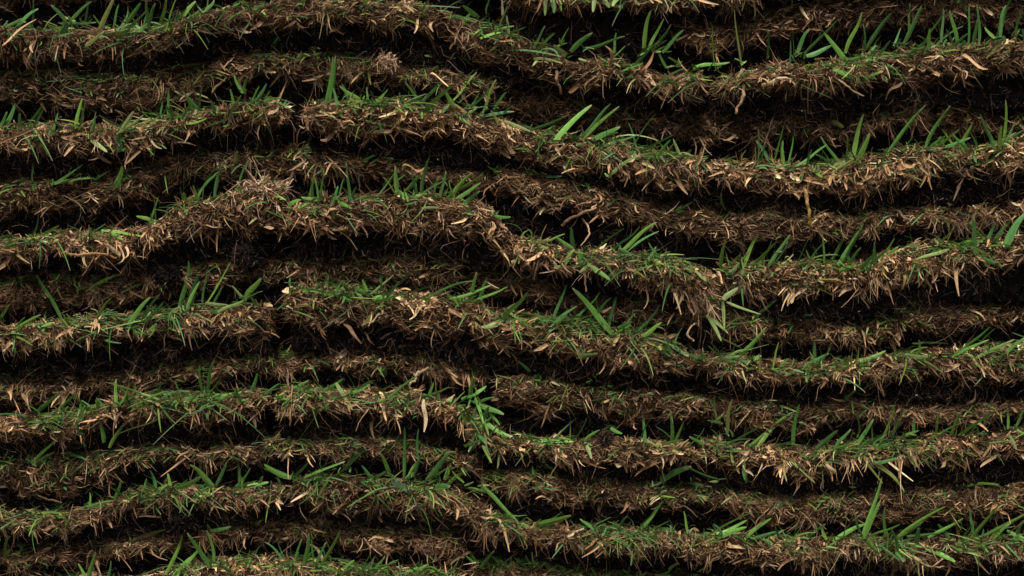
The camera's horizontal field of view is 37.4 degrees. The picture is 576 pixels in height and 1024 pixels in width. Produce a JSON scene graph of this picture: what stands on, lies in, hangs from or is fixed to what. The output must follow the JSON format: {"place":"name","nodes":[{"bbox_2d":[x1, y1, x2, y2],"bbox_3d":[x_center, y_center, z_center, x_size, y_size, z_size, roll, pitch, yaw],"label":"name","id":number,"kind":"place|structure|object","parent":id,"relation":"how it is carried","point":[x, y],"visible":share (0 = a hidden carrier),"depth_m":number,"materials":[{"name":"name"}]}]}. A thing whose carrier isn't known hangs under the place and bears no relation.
{"place":"outdoors","nodes":[
{"label":"outdoors","id":0,"kind":"place"},
{"bbox_2d":[9,530,469,575],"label":"turf slab","id":1,"kind":"object","parent":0,"point":[276,563],"depth_m":1.12,"materials":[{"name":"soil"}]},
{"bbox_2d":[0,513,472,575],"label":"turf slab","id":2,"kind":"structure","parent":1,"relation":"on","point":[131,556],"depth_m":1.13,"materials":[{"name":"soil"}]},
{"bbox_2d":[0,460,294,567],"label":"turf slab","id":3,"kind":"object","parent":2,"relation":"on","point":[141,509],"depth_m":1.11,"materials":[{"name":"plant"}]},
{"bbox_2d":[12,487,61,503],"bbox_3d":[-0.351,0.153,1.117,0.038,0.012,0.007,0,12,0],"label":"dead stalk","id":4,"kind":"object","parent":3,"relation":"on","point":[45,498],"visible":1,"depth_m":1.11,"materials":[{"name":"plant"}]},
{"bbox_2d":[164,504,202,541],"bbox_3d":[-0.242,0.172,1.116,0.032,0.034,0.027,6,14,28],"label":"soil clod","id":5,"kind":"object","parent":3,"relation":"on","point":[182,523],"visible":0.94,"depth_m":1.11,"materials":[{"name":"brown soil"}]},
{"bbox_2d":[0,424,487,510],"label":"turf slab","id":6,"kind":"object","parent":3,"relation":"on","point":[101,474],"depth_m":1.11,"materials":[{"name":"plant"}]},
{"bbox_2d":[0,361,280,473],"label":"turf slab","id":7,"kind":"object","parent":6,"relation":"on","point":[207,415],"depth_m":1.09,"materials":[{"name":"plant"}]},
{"bbox_2d":[0,317,495,422],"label":"turf slab","id":8,"kind":"object","parent":7,"relation":"on","point":[329,367],"depth_m":1.10,"materials":[{"name":"plant"}]},
{"bbox_2d":[0,261,287,388],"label":"turf slab","id":9,"kind":"object","parent":8,"relation":"on","point":[183,329],"depth_m":1.08,"materials":[{"name":"plant"}]},
{"bbox_2d":[0,192,470,349],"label":"turf slab","id":10,"kind":"object","parent":9,"relation":"on","point":[57,295],"depth_m":1.08,"materials":[{"name":"plant"}]},
{"bbox_2d":[0,160,304,295],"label":"turf slab","id":11,"kind":"object","parent":10,"relation":"on","point":[195,227],"depth_m":1.07,"materials":[{"name":"plant"}]},
{"bbox_2d":[53,245,116,258],"bbox_3d":[-0.300,-0.025,1.062,0.045,0.010,0.004,0,12,0],"label":"dead stalk","id":12,"kind":"object","parent":11,"relation":"on","point":[84,254],"visible":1,"depth_m":1.06,"materials":[{"name":"plant"}]},
{"bbox_2d":[229,244,263,273],"bbox_3d":[-0.189,-0.022,1.072,0.029,0.033,0.024,0,12,0],"label":"soil clod","id":13,"kind":"object","parent":11,"relation":"on","point":[247,258],"visible":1,"depth_m":1.07,"materials":[{"name":"brown soil"}]},
{"bbox_2d":[0,128,493,236],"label":"turf slab","id":14,"kind":"object","parent":11,"relation":"on","point":[60,200],"depth_m":1.07,"materials":[{"name":"plant"}]},
{"bbox_2d":[0,73,296,190],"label":"turf slab","id":15,"kind":"object","parent":14,"relation":"on","point":[111,146],"depth_m":1.05,"materials":[{"name":"plant"}]},
{"bbox_2d":[0,36,503,147],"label":"turf slab","id":16,"kind":"object","parent":15,"relation":"on","point":[306,74],"depth_m":1.05,"materials":[{"name":"plant"}]},
{"bbox_2d":[0,0,315,88],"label":"turf slab","id":17,"kind":"object","parent":16,"relation":"on","point":[241,26],"depth_m":1.04,"materials":[{"name":"plant"}]},
{"bbox_2d":[0,0,500,31],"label":"turf slab","id":18,"kind":"structure","parent":17,"relation":"on","point":[11,11],"depth_m":1.06,"materials":[{"name":"plant"}]},
{"bbox_2d":[211,70,229,92],"bbox_3d":[-0.201,-0.149,1.051,0.016,0.028,0.011,0,12,0],"label":"dead stalk","id":19,"kind":"object","parent":16,"relation":"hanging from","point":[219,84],"visible":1,"depth_m":1.05,"materials":[{"name":"plant"}]},
{"bbox_2d":[373,47,399,76],"bbox_3d":[-0.086,-0.154,1.037,0.021,0.022,0.017,-2,12,-9],"label":"root tangle","id":20,"kind":"object","parent":16,"relation":"on","point":[386,59],"visible":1,"depth_m":1.04,"materials":[{"name":"plant"}]},
{"bbox_2d":[215,163,299,213],"bbox_3d":[-0.178,-0.067,1.064,0.062,0.046,0.042,0,12,0],"label":"straw heap","id":21,"kind":"object","parent":11,"relation":"on","point":[264,188],"visible":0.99,"depth_m":1.06,"materials":[{"name":"beige plant"}]},
{"bbox_2d":[149,261,183,298],"bbox_3d":[-0.245,-0.009,1.079,0.031,0.037,0.027,0,12,0],"label":"soil clod","id":22,"kind":"object","parent":10,"relation":"on","point":[161,276],"visible":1,"depth_m":1.07,"materials":[{"name":"brown soil"}]},
{"bbox_2d":[404,526,451,565],"bbox_3d":[-0.062,0.191,1.121,0.032,0.035,0.028,8,14,32],"label":"root tangle","id":23,"kind":"object","parent":1,"relation":"on","point":[427,543],"visible":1,"depth_m":1.12,"materials":[{"name":"plant"}]},
{"bbox_2d":[469,0,503,566],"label":"ground","id":24,"kind":"structure","parent":0,"point":[502,10],"depth_m":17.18,"materials":[{"name":"brown soil"}]},
{"bbox_2d":[464,532,951,575],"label":"turf slab","id":25,"kind":"object","parent":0,"point":[488,565],"depth_m":1.13,"materials":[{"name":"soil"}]},
{"bbox_2d":[264,426,689,575],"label":"turf slab","id":26,"kind":"object","parent":25,"relation":"on","point":[426,502],"depth_m":1.11,"materials":[{"name":"plant"}]},
{"bbox_2d":[675,477,1023,575],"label":"turf slab","id":27,"kind":"structure","parent":25,"relation":"on","point":[733,550],"depth_m":1.11,"materials":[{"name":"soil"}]},
{"bbox_2d":[478,457,1023,539],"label":"turf slab","id":28,"kind":"structure","parent":27,"relation":"on","point":[542,496],"depth_m":1.12,"materials":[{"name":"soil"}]},
{"bbox_2d":[267,368,704,494],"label":"turf slab","id":29,"kind":"structure","parent":28,"relation":"on","point":[439,417],"depth_m":1.10,"materials":[{"name":"plant"}]},
{"bbox_2d":[289,384,292,425],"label":"dead stalk","id":30,"kind":"object","parent":29,"relation":"on","point":[290,404],"visible":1,"depth_m":1.08,"materials":[{"name":"plant"}]},
{"bbox_2d":[409,367,428,385],"bbox_3d":[-0.067,0.064,1.089,0.014,0.011,0.013,0,12,0],"label":"dead stalk","id":31,"kind":"object","parent":29,"relation":"on","point":[419,372],"visible":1,"depth_m":1.09,"materials":[{"name":"plant"}]},
{"bbox_2d":[590,427,616,447],"bbox_3d":[0.068,0.110,1.099,0.023,0.022,0.020,0,12,0],"label":"soil clod","id":32,"kind":"object","parent":29,"relation":"on","point":[604,438],"visible":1,"depth_m":1.09,"materials":[{"name":"brown soil"}]},
{"bbox_2d":[685,404,1023,513],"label":"turf slab","id":33,"kind":"structure","parent":28,"relation":"on","point":[928,458],"depth_m":1.10,"materials":[{"name":"plant"}]},
{"bbox_2d":[490,362,1023,446],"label":"turf slab","id":34,"kind":"object","parent":33,"relation":"on","point":[525,404],"depth_m":1.10,"materials":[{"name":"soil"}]},
{"bbox_2d":[275,270,692,396],"bbox_3d":[-0.019,0.006,1.235,0.318,0.106,0.369,0,12,0],"label":"turf slab","id":35,"kind":"object","parent":34,"relation":"on","point":[468,327],"depth_m":1.08,"materials":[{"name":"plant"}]},
{"bbox_2d":[380,329,403,339],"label":"dead stalk","id":36,"kind":"object","parent":35,"relation":"on","point":[385,335],"visible":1,"depth_m":1.08,"materials":[{"name":"plant"}]},
{"bbox_2d":[680,327,1023,424],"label":"turf slab","id":37,"kind":"object","parent":34,"relation":"on","point":[993,370],"depth_m":1.09,"materials":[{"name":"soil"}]},
{"bbox_2d":[457,258,1023,363],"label":"turf slab","id":38,"kind":"object","parent":37,"relation":"on","point":[934,321],"depth_m":1.09,"materials":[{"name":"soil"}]},
{"bbox_2d":[281,158,758,354],"bbox_3d":[0.005,-0.050,1.217,0.340,0.148,0.373,0,12,0],"label":"turf slab","id":39,"kind":"object","parent":38,"relation":"on","point":[480,236],"depth_m":1.06,"materials":[{"name":"plant"}]},
{"bbox_2d":[561,207,596,226],"bbox_3d":[0.047,-0.050,1.068,0.025,0.016,0.010,0,12,0],"label":"dead stalk","id":40,"kind":"object","parent":39,"relation":"on","point":[574,216],"visible":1,"depth_m":1.07,"materials":[{"name":"plant"}]},
{"bbox_2d":[580,218,589,245],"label":"dead stalk","id":41,"kind":"object","parent":39,"relation":"on","point":[586,223],"visible":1,"depth_m":1.06,"materials":[{"name":"plant"}]},
{"bbox_2d":[583,271,586,291],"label":"dead stalk","id":42,"kind":"object","parent":39,"relation":"hanging from","point":[585,281],"visible":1,"depth_m":1.07,"materials":[{"name":"plant"}]},
{"bbox_2d":[686,323,694,340],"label":"dead stalk","id":43,"kind":"object","parent":39,"relation":"on","point":[688,336],"visible":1,"depth_m":1.07,"materials":[{"name":"plant"}]},
{"bbox_2d":[674,265,733,357],"bbox_3d":[0.134,0.013,1.075,0.044,0.067,0.057,7,14,31],"label":"root tangle","id":44,"kind":"object","parent":39,"relation":"on","point":[701,303],"visible":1,"depth_m":1.07,"materials":[{"name":"plant"}]},
{"bbox_2d":[713,214,1023,337],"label":"turf slab","id":45,"kind":"object","parent":38,"relation":"on","point":[988,268],"depth_m":1.07,"materials":[{"name":"plant"}]},
{"bbox_2d":[485,151,1023,274],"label":"turf slab","id":46,"kind":"structure","parent":45,"relation":"on","point":[689,232],"depth_m":1.07,"materials":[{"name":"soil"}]},
{"bbox_2d":[295,55,719,215],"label":"turf slab","id":47,"kind":"structure","parent":46,"relation":"on","point":[404,129],"depth_m":1.05,"materials":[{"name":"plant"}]},
{"bbox_2d":[702,100,1023,235],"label":"turf slab","id":48,"kind":"structure","parent":46,"relation":"on","point":[941,173],"depth_m":1.06,"materials":[{"name":"plant"}]},
{"bbox_2d":[491,78,1023,161],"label":"turf slab","id":49,"kind":"structure","parent":48,"relation":"on","point":[717,138],"depth_m":1.07,"materials":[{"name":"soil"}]},
{"bbox_2d":[302,0,720,132],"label":"turf slab","id":50,"kind":"structure","parent":49,"relation":"on","point":[409,31],"depth_m":1.04,"materials":[{"name":"plant"}]},
{"bbox_2d":[555,70,561,94],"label":"dead stalk","id":51,"kind":"object","parent":50,"relation":"hanging from","point":[557,80],"visible":1,"depth_m":1.04,"materials":[{"name":"plant"}]},
{"bbox_2d":[499,0,1016,72],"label":"turf slab","id":52,"kind":"structure","parent":50,"relation":"on","point":[602,21],"depth_m":1.04,"materials":[{"name":"plant"}]},
{"bbox_2d":[692,0,1023,142],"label":"turf slab","id":53,"kind":"object","parent":49,"relation":"on","point":[988,74],"depth_m":1.04,"materials":[{"name":"plant"}]},
{"bbox_2d":[735,84,745,113],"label":"dead stalk","id":54,"kind":"object","parent":53,"relation":"hanging from","point":[742,97],"visible":1,"depth_m":1.04,"materials":[{"name":"plant"}]},
{"bbox_2d":[761,77,789,86],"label":"dead stalk","id":55,"kind":"object","parent":53,"relation":"on","point":[769,83],"visible":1,"depth_m":1.04,"materials":[{"name":"plant"}]},
{"bbox_2d":[668,0,1023,83],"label":"turf slab","id":56,"kind":"object","parent":53,"relation":"on","point":[688,47],"depth_m":1.05,"materials":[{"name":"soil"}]},
{"bbox_2d":[834,76,863,96],"bbox_3d":[0.231,-0.138,1.037,0.021,0.014,0.002,0,12,0],"label":"dead stalk","id":57,"kind":"object","parent":53,"relation":"on","point":[835,77],"visible":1,"depth_m":1.04,"materials":[{"name":"plant"}]},
{"bbox_2d":[803,186,812,229],"bbox_3d":[0.208,-0.056,1.060,0.009,0.032,0.009,0,12,0],"label":"dead stalk","id":58,"kind":"object","parent":48,"relation":"hanging from","point":[806,197],"visible":1,"depth_m":1.06,"materials":[{"name":"plant"}]},
{"bbox_2d":[825,464,835,473],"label":"dead stalk","id":59,"kind":"object","parent":33,"relation":"attached to","point":[829,468],"visible":1,"depth_m":1.09,"materials":[{"name":"plant"}]},
{"bbox_2d":[906,554,944,567],"bbox_3d":[0.303,0.201,1.110,0.030,0.012,0.002,0,12,0],"label":"dead stalk","id":60,"kind":"object","parent":27,"relation":"on","point":[919,561],"visible":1,"depth_m":1.11,"materials":[{"name":"plant"}]}
]}

